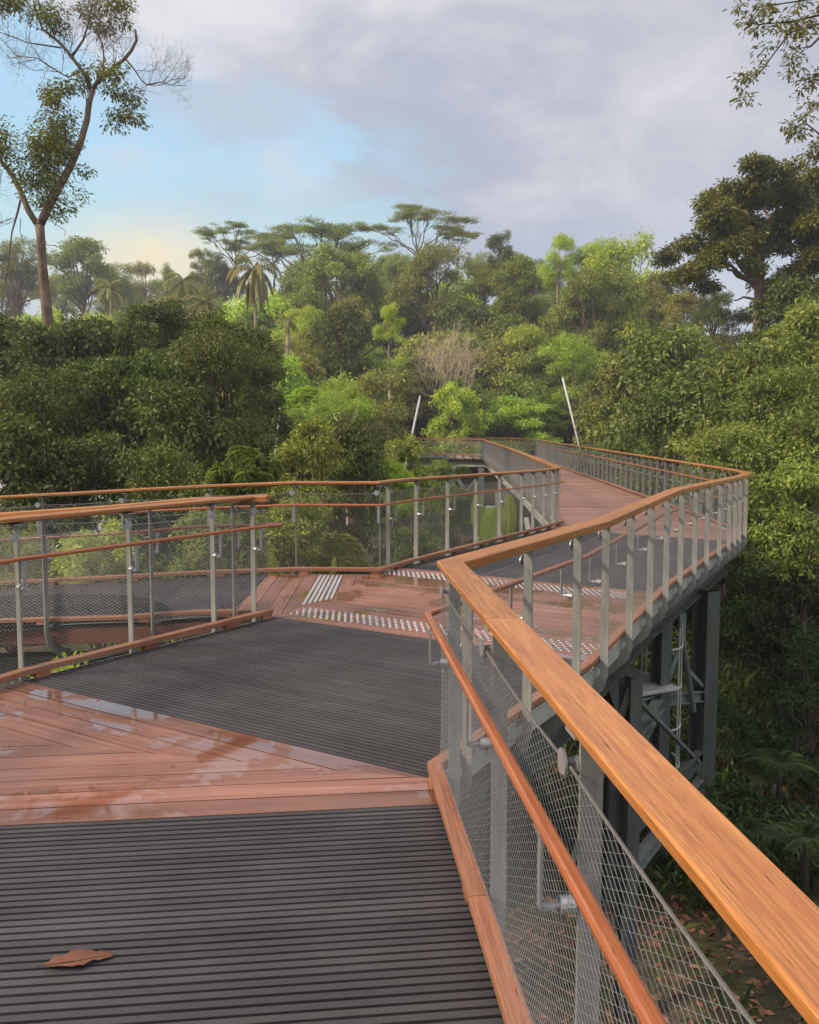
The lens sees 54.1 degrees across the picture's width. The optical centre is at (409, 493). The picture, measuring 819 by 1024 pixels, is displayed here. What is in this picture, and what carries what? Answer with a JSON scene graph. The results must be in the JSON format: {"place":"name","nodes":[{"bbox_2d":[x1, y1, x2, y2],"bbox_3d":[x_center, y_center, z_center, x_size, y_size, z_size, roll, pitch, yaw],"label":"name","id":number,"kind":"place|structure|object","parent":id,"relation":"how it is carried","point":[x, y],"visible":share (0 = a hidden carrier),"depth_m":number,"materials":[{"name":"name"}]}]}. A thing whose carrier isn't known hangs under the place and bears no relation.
{"place":"outdoors","nodes":[
{"label":"outdoors","id":0,"kind":"place"},
{"bbox_2d":[0,454,742,1023],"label":"path","id":1,"kind":"structure","parent":0,"point":[240,822],"depth_m":3.64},
{"bbox_2d":[35,949,114,967],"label":"fallen leaf","id":2,"kind":"object","parent":1,"relation":"on","point":[71,958],"visible":1,"depth_m":2.52,"materials":[{"name":"brown plant"}]},
{"bbox_2d":[0,494,272,684],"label":"railing","id":3,"kind":"object","parent":1,"relation":"on","point":[21,672],"visible":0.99,"depth_m":5.96,"materials":[{"name":"silver metal"}]},
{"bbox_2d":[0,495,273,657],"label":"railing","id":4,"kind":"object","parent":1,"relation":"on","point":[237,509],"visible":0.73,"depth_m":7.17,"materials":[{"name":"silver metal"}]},
{"bbox_2d":[0,481,382,585],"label":"railing","id":5,"kind":"object","parent":1,"relation":"on","point":[306,570],"visible":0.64,"depth_m":9.12,"materials":[{"name":"silver metal"}]},
{"bbox_2d":[377,467,564,572],"bbox_3d":[1.275,0.407,11.874,0.363,1.541,6.505,3,5,29],"label":"railing","id":6,"kind":"object","parent":1,"relation":"on","point":[389,566],"visible":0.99,"depth_m":11.02,"materials":[{"name":"silver metal"}]},
{"bbox_2d":[481,439,563,525],"bbox_3d":[3.670,-1.112,30.739,0.485,1.411,32.201,0,5,3],"label":"railing","id":7,"kind":"object","parent":1,"relation":"on","point":[496,457],"visible":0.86,"depth_m":22.96,"materials":[{"name":"silver metal"}]},
{"bbox_2d":[426,473,752,800],"bbox_3d":[2.801,0.694,8.463,0.491,1.541,10.773,3,6,30],"label":"railing","id":8,"kind":"object","parent":1,"relation":"on","point":[597,657],"visible":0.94,"depth_m":5.65,"materials":[{"name":"silver metal"}]},
{"bbox_2d":[424,561,818,1023],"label":"railing","id":9,"kind":"object","parent":1,"relation":"on","point":[765,907],"visible":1,"depth_m":1.78,"materials":[{"name":"brown wood"}]},
{"bbox_2d":[534,439,750,531],"bbox_3d":[6.317,-1.031,29.780,0.494,1.411,33.567,0,5,3],"label":"railing","id":10,"kind":"object","parent":1,"relation":"on","point":[560,462],"visible":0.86,"depth_m":22.05,"materials":[{"name":"silver metal"}]},
{"bbox_2d":[0,436,818,1023],"bbox_3d":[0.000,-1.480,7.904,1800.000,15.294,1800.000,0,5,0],"label":"ground","id":11,"kind":"structure","parent":0,"point":[754,968],"depth_m":8.50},
{"bbox_2d":[0,235,61,320],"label":"broadleaf tree","id":12,"kind":"object","parent":11,"relation":"on","point":[17,271],"visible":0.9,"depth_m":102.93,"materials":[{"name":"green plant"}]},
{"bbox_2d":[0,522,61,683],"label":"shrub","id":13,"kind":"object","parent":11,"relation":"on","point":[26,552],"visible":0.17,"depth_m":12.07,"materials":[{"name":"green plant"}]},
{"bbox_2d":[0,405,97,586],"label":"broadleaf tree","id":14,"kind":"object","parent":11,"relation":"on","point":[16,441],"visible":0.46,"depth_m":13.81,"materials":[{"name":"green plant"}]},
{"bbox_2d":[0,312,108,526],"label":"broadleaf tree","id":15,"kind":"object","parent":11,"relation":"on","point":[23,339],"visible":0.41,"depth_m":23.14,"materials":[{"name":"green plant"}]},
{"bbox_2d":[0,354,132,510],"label":"broadleaf tree","id":16,"kind":"object","parent":11,"relation":"on","point":[14,397],"visible":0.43,"depth_m":17.48,"materials":[{"name":"green plant"}]},
{"bbox_2d":[0,311,140,580],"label":"broadleaf tree","id":17,"kind":"object","parent":11,"relation":"on","point":[88,338],"visible":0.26,"depth_m":24.76,"materials":[{"name":"green plant"}]},
{"bbox_2d":[3,421,163,650],"bbox_3d":[-5.864,1.461,14.654,3.028,5.558,3.475,0,5,0],"label":"broadleaf tree","id":18,"kind":"object","parent":11,"relation":"on","point":[96,475],"visible":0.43,"depth_m":14.20,"materials":[{"name":"green plant"}]},
{"bbox_2d":[46,235,125,317],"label":"broadleaf tree","id":19,"kind":"object","parent":11,"relation":"on","point":[78,249],"visible":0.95,"depth_m":113.59,"materials":[{"name":"green plant"}]},
{"bbox_2d":[0,0,194,413],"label":"tall tree","id":20,"kind":"object","parent":11,"relation":"on","point":[50,148],"visible":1,"depth_m":24.06,"materials":[{"name":"green plant"}]},
{"bbox_2d":[48,515,174,650],"bbox_3d":[-4.501,2.468,12.438,1.994,4.324,1.686,-3,6,-33],"label":"shrub","id":21,"kind":"object","parent":11,"relation":"on","point":[116,552],"visible":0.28,"depth_m":11.97,"materials":[{"name":"green plant"}]},
{"bbox_2d":[87,262,142,316],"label":"broadleaf tree","id":22,"kind":"object","parent":11,"relation":"on","point":[127,295],"visible":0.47,"depth_m":125.12,"materials":[{"name":"green plant"}]},
{"bbox_2d":[39,346,208,647],"bbox_3d":[-6.803,0.271,18.877,4.109,7.520,3.338,-3,6,-31],"label":"broadleaf tree","id":23,"kind":"object","parent":11,"relation":"on","point":[136,374],"visible":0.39,"depth_m":18.45,"materials":[{"name":"green plant"}]},
{"bbox_2d":[111,297,204,546],"bbox_3d":[-8.082,-1.703,26.630,3.268,9.782,3.820,0,5,0],"label":"broadleaf tree","id":24,"kind":"object","parent":11,"relation":"on","point":[169,314],"visible":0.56,"depth_m":25.91,"materials":[{"name":"green plant"}]},
{"bbox_2d":[89,436,241,580],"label":"broadleaf tree","id":25,"kind":"object","parent":11,"relation":"on","point":[164,470],"visible":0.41,"depth_m":13.66,"materials":[{"name":"green plant"}]},
{"bbox_2d":[163,272,209,313],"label":"palm tree","id":26,"kind":"object","parent":11,"relation":"on","point":[184,285],"visible":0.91,"depth_m":85.92,"materials":[{"name":"green plant"}]},
{"bbox_2d":[110,376,276,572],"bbox_3d":[-4.563,0.743,17.338,2.987,6.484,3.354,2,5,21],"label":"broadleaf tree","id":27,"kind":"object","parent":11,"relation":"on","point":[170,404],"visible":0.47,"depth_m":16.69,"materials":[{"name":"green plant"}]},
{"bbox_2d":[120,317,272,566],"bbox_3d":[-5.673,-0.414,21.045,4.024,8.217,4.026,-1,5,-14],"label":"broadleaf tree","id":28,"kind":"object","parent":11,"relation":"on","point":[204,357],"visible":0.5,"depth_m":20.20,"materials":[{"name":"green plant"}]},
{"bbox_2d":[154,505,257,643],"bbox_3d":[-3.204,2.400,12.081,1.829,4.532,1.545,-3,5,-28],"label":"shrub","id":29,"kind":"object","parent":11,"relation":"on","point":[201,558],"visible":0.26,"depth_m":11.83,"materials":[{"name":"green plant"}]},
{"bbox_2d":[196,251,247,304],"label":"broadleaf tree","id":30,"kind":"object","parent":11,"relation":"on","point":[223,269],"visible":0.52,"depth_m":116.75,"materials":[{"name":"green plant"}]},
{"bbox_2d":[156,304,293,565],"bbox_3d":[-5.765,-1.199,25.417,4.192,9.164,4.747,0,5,0],"label":"broadleaf tree","id":31,"kind":"object","parent":11,"relation":"on","point":[257,336],"visible":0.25,"depth_m":24.70,"materials":[{"name":"green plant"}]},
{"bbox_2d":[189,220,287,303],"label":"broadleaf tree","id":32,"kind":"object","parent":11,"relation":"on","point":[208,234],"visible":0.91,"depth_m":108.77,"materials":[{"name":"green plant"}]},
{"bbox_2d":[200,445,286,565],"bbox_3d":[-2.871,1.842,13.665,1.552,5.337,1.651,-3,6,-30],"label":"shrub","id":33,"kind":"object","parent":11,"relation":"on","point":[250,465],"visible":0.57,"depth_m":13.20,"materials":[{"name":"green plant"}]},
{"bbox_2d":[200,412,290,565],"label":"broadleaf tree","id":34,"kind":"object","parent":11,"relation":"on","point":[263,445],"visible":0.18,"depth_m":19.80,"materials":[{"name":"green plant"}]},
{"bbox_2d":[226,253,281,329],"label":"palm tree","id":35,"kind":"object","parent":11,"relation":"on","point":[256,278],"visible":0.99,"depth_m":66.29,"materials":[{"name":"green plant"}]},
{"bbox_2d":[222,288,295,337],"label":"broadleaf tree","id":36,"kind":"object","parent":11,"relation":"on","point":[239,311],"visible":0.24,"depth_m":81.83,"materials":[{"name":"green plant"}]},
{"bbox_2d":[229,354,299,574],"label":"broadleaf tree","id":37,"kind":"object","parent":11,"relation":"on","point":[273,372],"visible":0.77,"depth_m":22.60,"materials":[{"name":"green plant"}]},
{"bbox_2d":[240,486,337,574],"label":"shrub","id":38,"kind":"object","parent":11,"relation":"on","point":[281,541],"visible":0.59,"depth_m":11.98,"materials":[{"name":"green plant"}]},
{"bbox_2d":[268,351,321,489],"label":"broadleaf tree","id":39,"kind":"object","parent":11,"relation":"on","point":[298,379],"visible":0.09,"depth_m":48.77,"materials":[{"name":"green plant"}]},
{"bbox_2d":[255,414,348,571],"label":"broadleaf tree","id":40,"kind":"object","parent":11,"relation":"on","point":[309,431],"visible":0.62,"depth_m":15.86,"materials":[{"name":"green plant"}]},
{"bbox_2d":[243,215,404,289],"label":"broadleaf tree","id":41,"kind":"object","parent":11,"relation":"on","point":[337,233],"visible":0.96,"depth_m":101.25,"materials":[{"name":"green plant"}]},
{"bbox_2d":[271,389,383,526],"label":"broadleaf tree","id":42,"kind":"object","parent":11,"relation":"on","point":[332,410],"visible":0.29,"depth_m":40.59,"materials":[{"name":"green plant"}]},
{"bbox_2d":[290,239,390,324],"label":"broadleaf tree","id":43,"kind":"object","parent":11,"relation":"on","point":[327,263],"visible":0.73,"depth_m":85.12,"materials":[{"name":"green plant"}]},
{"bbox_2d":[309,531,381,573],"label":"shrub","id":44,"kind":"object","parent":11,"relation":"on","point":[329,549],"visible":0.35,"depth_m":12.38,"materials":[{"name":"green plant"}]},
{"bbox_2d":[299,301,395,384],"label":"broadleaf tree","id":45,"kind":"object","parent":11,"relation":"on","point":[347,323],"visible":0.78,"depth_m":57.73,"materials":[{"name":"green plant"}]},
{"bbox_2d":[311,412,388,531],"bbox_3d":[-1.532,0.981,19.289,1.610,5.814,1.902,-2,5,-26],"label":"shrub","id":46,"kind":"object","parent":11,"relation":"on","point":[348,434],"visible":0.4,"depth_m":18.63,"materials":[{"name":"green plant"}]},
{"bbox_2d":[326,440,398,558],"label":"shrub","id":47,"kind":"object","parent":11,"relation":"on","point":[365,456],"visible":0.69,"depth_m":16.86,"materials":[{"name":"green plant"}]},
{"bbox_2d":[345,365,416,521],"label":"broadleaf tree","id":48,"kind":"object","parent":11,"relation":"on","point":[372,382],"visible":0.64,"depth_m":43.29,"materials":[{"name":"green plant"}]},
{"bbox_2d":[371,302,405,424],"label":"broadleaf tree","id":49,"kind":"object","parent":11,"relation":"on","point":[388,314],"visible":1,"depth_m":51.09,"materials":[{"name":"green plant"}]},
{"bbox_2d":[364,459,424,569],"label":"shrub","id":50,"kind":"object","parent":11,"relation":"on","point":[401,470],"visible":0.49,"depth_m":18.86,"materials":[{"name":"green plant"}]},
{"bbox_2d":[370,300,444,357],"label":"broadleaf tree","id":51,"kind":"object","parent":11,"relation":"on","point":[414,327],"visible":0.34,"depth_m":86.11,"materials":[{"name":"green plant"}]},
{"bbox_2d":[369,519,450,573],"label":"shrub","id":52,"kind":"object","parent":11,"relation":"on","point":[408,547],"visible":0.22,"depth_m":13.96,"materials":[{"name":"green plant"}]},
{"bbox_2d":[378,431,444,565],"bbox_3d":[0.068,1.068,21.305,1.856,5.440,1.570,-2,5,-18],"label":"shrub","id":53,"kind":"object","parent":11,"relation":"on","point":[398,451],"visible":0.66,"depth_m":20.92,"materials":[{"name":"green plant"}]},
{"bbox_2d":[381,373,449,469],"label":"broadleaf tree","id":54,"kind":"object","parent":11,"relation":"on","point":[424,410],"visible":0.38,"depth_m":60.12,"materials":[{"name":"green plant"}]},
{"bbox_2d":[348,201,484,314],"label":"broadleaf tree","id":55,"kind":"object","parent":11,"relation":"on","point":[411,212],"visible":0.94,"depth_m":97.07,"materials":[{"name":"green plant"}]},
{"bbox_2d":[382,237,476,337],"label":"broadleaf tree","id":56,"kind":"object","parent":11,"relation":"on","point":[414,280],"visible":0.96,"depth_m":81.45,"materials":[{"name":"green plant"}]},
{"bbox_2d":[381,326,485,428],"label":"broadleaf tree","id":57,"kind":"object","parent":11,"relation":"on","point":[408,346],"visible":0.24,"depth_m":71.36,"materials":[{"name":"green plant"}]},
{"bbox_2d":[395,313,488,452],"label":"bare bush","id":58,"kind":"object","parent":11,"relation":"on","point":[440,370],"visible":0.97,"depth_m":58.62,"materials":[{"name":"plant"}]},
{"bbox_2d":[427,484,473,551],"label":"shrub","id":59,"kind":"object","parent":11,"relation":"on","point":[458,520],"visible":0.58,"depth_m":32.80,"materials":[{"name":"green plant"}]},
{"bbox_2d":[414,378,491,483],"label":"broadleaf tree","id":60,"kind":"object","parent":11,"relation":"on","point":[463,401],"visible":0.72,"depth_m":55.90,"materials":[{"name":"green plant"}]},
{"bbox_2d":[424,376,491,474],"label":"broadleaf tree","id":61,"kind":"object","parent":11,"relation":"on","point":[484,397],"visible":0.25,"depth_m":59.50,"materials":[{"name":"green plant"}]},
{"bbox_2d":[430,294,495,376],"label":"broadleaf tree","id":62,"kind":"object","parent":11,"relation":"on","point":[471,313],"visible":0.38,"depth_m":76.66,"materials":[{"name":"green plant"}]},
{"bbox_2d":[428,329,502,440],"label":"broadleaf tree","id":63,"kind":"object","parent":11,"relation":"on","point":[475,345],"visible":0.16,"depth_m":68.38,"materials":[{"name":"green plant"}]},
{"bbox_2d":[462,263,502,310],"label":"broadleaf tree","id":64,"kind":"object","parent":11,"relation":"on","point":[477,274],"visible":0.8,"depth_m":82.09,"materials":[{"name":"green plant"}]},
{"bbox_2d":[459,327,539,437],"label":"broadleaf tree","id":65,"kind":"object","parent":11,"relation":"on","point":[497,344],"visible":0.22,"depth_m":66.79,"materials":[{"name":"green plant"}]},
{"bbox_2d":[483,229,517,316],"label":"broadleaf tree","id":66,"kind":"object","parent":11,"relation":"on","point":[495,239],"visible":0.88,"depth_m":81.69,"materials":[{"name":"green plant"}]},
{"bbox_2d":[463,365,568,461],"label":"broadleaf tree","id":67,"kind":"object","parent":11,"relation":"on","point":[520,387],"visible":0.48,"depth_m":61.38,"materials":[{"name":"green plant"}]},
{"bbox_2d":[472,392,563,467],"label":"broadleaf tree","id":68,"kind":"object","parent":11,"relation":"on","point":[526,432],"visible":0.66,"depth_m":58.81,"materials":[{"name":"green plant"}]},
{"bbox_2d":[484,253,556,325],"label":"broadleaf tree","id":69,"kind":"object","parent":11,"relation":"on","point":[523,274],"visible":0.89,"depth_m":75.31,"materials":[{"name":"green plant"}]},
{"bbox_2d":[501,319,557,389],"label":"broadleaf tree","id":70,"kind":"object","parent":11,"relation":"on","point":[535,334],"visible":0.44,"depth_m":65.15,"materials":[{"name":"green plant"}]},
{"bbox_2d":[487,393,578,432],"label":"broadleaf tree","id":71,"kind":"object","parent":11,"relation":"on","point":[564,408],"visible":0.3,"depth_m":60.81,"materials":[{"name":"green plant"}]},
{"bbox_2d":[510,345,583,421],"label":"broadleaf tree","id":72,"kind":"object","parent":11,"relation":"on","point":[526,359],"visible":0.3,"depth_m":63.64,"materials":[{"name":"green plant"}]},
{"bbox_2d":[536,232,577,347],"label":"broadleaf tree","id":73,"kind":"object","parent":11,"relation":"on","point":[545,269],"visible":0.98,"depth_m":72.31,"materials":[{"name":"green plant"}]},
{"bbox_2d":[534,331,618,470],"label":"broadleaf tree","id":74,"kind":"object","parent":11,"relation":"on","point":[584,360],"visible":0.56,"depth_m":60.62,"materials":[{"name":"green plant"}]},
{"bbox_2d":[537,262,644,355],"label":"broadleaf tree","id":75,"kind":"object","parent":11,"relation":"on","point":[567,320],"visible":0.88,"depth_m":68.20,"materials":[{"name":"green plant"}]},
{"bbox_2d":[559,394,635,482],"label":"shrub","id":76,"kind":"object","parent":11,"relation":"on","point":[591,413],"visible":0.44,"depth_m":39.58,"materials":[{"name":"green plant"}]},
{"bbox_2d":[377,546,818,1023],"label":"undergrowth","id":77,"kind":"object","parent":11,"relation":"on","point":[746,683],"visible":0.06,"depth_m":11.34,"materials":[{"name":"green plant"}]},
{"bbox_2d":[575,343,668,476],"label":"broadleaf tree","id":78,"kind":"object","parent":11,"relation":"on","point":[610,374],"visible":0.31,"depth_m":44.22,"materials":[{"name":"green plant"}]},
{"bbox_2d":[581,226,663,348],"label":"broadleaf tree","id":79,"kind":"object","parent":11,"relation":"on","point":[603,258],"visible":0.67,"depth_m":69.41,"materials":[{"name":"green plant"}]},
{"bbox_2d":[467,768,818,1023],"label":"leaf litter","id":80,"kind":"object","parent":11,"relation":"on","point":[761,1009],"visible":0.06,"depth_m":8.42,"materials":[{"name":"brown plant"}]},
{"bbox_2d":[571,588,720,1023],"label":"support tower","id":81,"kind":"structure","parent":11,"relation":"on","point":[626,700],"depth_m":9.53,"materials":[{"name":"grey metal"}]},
{"bbox_2d":[640,623,682,840],"bbox_3d":[3.121,3.155,9.997,0.545,3.200,0.555,0,5,0],"label":"caged ladder","id":82,"kind":"object","parent":81,"relation":"attached to","point":[678,720],"visible":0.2,"depth_m":9.91,"materials":[{"name":"grey metal"}]},
{"bbox_2d":[610,384,708,494],"bbox_3d":[9.517,-0.712,29.481,4.482,6.522,4.938,0,5,0],"label":"shrub","id":83,"kind":"object","parent":11,"relation":"on","point":[665,408],"visible":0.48,"depth_m":28.57,"materials":[{"name":"green plant"}]},
{"bbox_2d":[638,270,692,334],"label":"broadleaf tree","id":84,"kind":"object","parent":11,"relation":"on","point":[654,293],"visible":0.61,"depth_m":64.19,"materials":[{"name":"green plant"}]},
{"bbox_2d":[585,323,748,495],"bbox_3d":[11.331,-2.292,33.505,7.969,9.731,6.340,1,5,11],"label":"broadleaf tree","id":85,"kind":"object","parent":11,"relation":"on","point":[658,352],"visible":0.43,"depth_m":33.17,"materials":[{"name":"green plant"}]},
{"bbox_2d":[659,291,705,332],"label":"broadleaf tree","id":86,"kind":"object","parent":11,"relation":"on","point":[679,311],"visible":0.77,"depth_m":60.47,"materials":[{"name":"green plant"}]},
{"bbox_2d":[646,317,720,440],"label":"broadleaf tree","id":87,"kind":"object","parent":11,"relation":"on","point":[699,332],"visible":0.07,"depth_m":48.07,"materials":[{"name":"green plant"}]},
{"bbox_2d":[689,291,740,337],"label":"broadleaf tree","id":88,"kind":"object","parent":11,"relation":"on","point":[704,313],"visible":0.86,"depth_m":58.31,"materials":[{"name":"green plant"}]},
{"bbox_2d":[707,305,752,507],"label":"broadleaf tree","id":89,"kind":"object","parent":11,"relation":"on","point":[744,317],"visible":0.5,"depth_m":43.05,"materials":[{"name":"green plant"}]},
{"bbox_2d":[645,150,818,512],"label":"tall tree","id":90,"kind":"object","parent":11,"relation":"on","point":[730,225],"visible":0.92,"depth_m":37.39,"materials":[{"name":"green plant"}]},
{"bbox_2d":[665,414,799,635],"bbox_3d":[7.820,0.910,20.070,3.032,5.762,3.779,0,5,0],"label":"shrub","id":91,"kind":"object","parent":11,"relation":"on","point":[700,450],"visible":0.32,"depth_m":19.66,"materials":[{"name":"green plant"}]},
{"bbox_2d":[661,327,811,588],"bbox_3d":[10.397,-0.965,25.192,4.680,8.282,4.558,2,5,25],"label":"broadleaf tree","id":92,"kind":"object","parent":11,"relation":"on","point":[723,380],"visible":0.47,"depth_m":24.47,"materials":[{"name":"green plant"}]},
{"bbox_2d":[715,698,768,776],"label":"shrub","id":93,"kind":"object","parent":11,"relation":"on","point":[723,711],"visible":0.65,"depth_m":12.69,"materials":[{"name":"green plant"}]},
{"bbox_2d":[719,491,815,646],"bbox_3d":[7.537,1.681,17.038,2.268,3.476,2.872,1,5,14],"label":"shrub","id":94,"kind":"object","parent":11,"relation":"on","point":[739,569],"visible":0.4,"depth_m":17.02,"materials":[{"name":"green plant"}]},
{"bbox_2d":[720,357,818,516],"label":"broadleaf tree","id":95,"kind":"object","parent":11,"relation":"on","point":[782,382],"visible":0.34,"depth_m":21.99,"materials":[{"name":"green plant"}]},
{"bbox_2d":[722,0,818,179],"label":"overhanging tree","id":96,"kind":"object","parent":11,"relation":"on","point":[796,27],"visible":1,"depth_m":10.57,"materials":[{"name":"green plant"}]},
{"bbox_2d":[725,399,818,652],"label":"shrub","id":97,"kind":"object","parent":11,"relation":"on","point":[776,436],"visible":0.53,"depth_m":16.85,"materials":[{"name":"green plant"}]},
{"bbox_2d":[729,551,818,707],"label":"shrub","id":98,"kind":"object","parent":11,"relation":"on","point":[786,592],"visible":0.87,"depth_m":14.14,"materials":[{"name":"green plant"}]},
{"bbox_2d":[737,267,818,363],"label":"broadleaf tree","id":99,"kind":"object","parent":11,"relation":"on","point":[783,291],"visible":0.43,"depth_m":34.71,"materials":[{"name":"green plant"}]},
{"bbox_2d":[739,747,818,821],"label":"fern","id":100,"kind":"object","parent":11,"relation":"on","point":[772,762],"visible":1,"depth_m":11.34,"materials":[{"name":"green plant"}]},
{"bbox_2d":[747,447,818,725],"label":"shrub","id":101,"kind":"object","parent":11,"relation":"on","point":[802,482],"visible":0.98,"depth_m":13.95,"materials":[{"name":"green plant"}]},
{"bbox_2d":[761,290,818,573],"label":"broadleaf tree","id":102,"kind":"object","parent":11,"relation":"on","point":[802,323],"visible":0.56,"depth_m":25.97,"materials":[{"name":"green plant"}]},
{"bbox_2d":[761,819,818,896],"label":"fern","id":103,"kind":"object","parent":11,"relation":"on","point":[803,838],"visible":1,"depth_m":8.86,"materials":[{"name":"green plant"}]},
{"bbox_2d":[0,0,818,346],"label":"sky","id":104,"kind":"structure","parent":0,"point":[583,120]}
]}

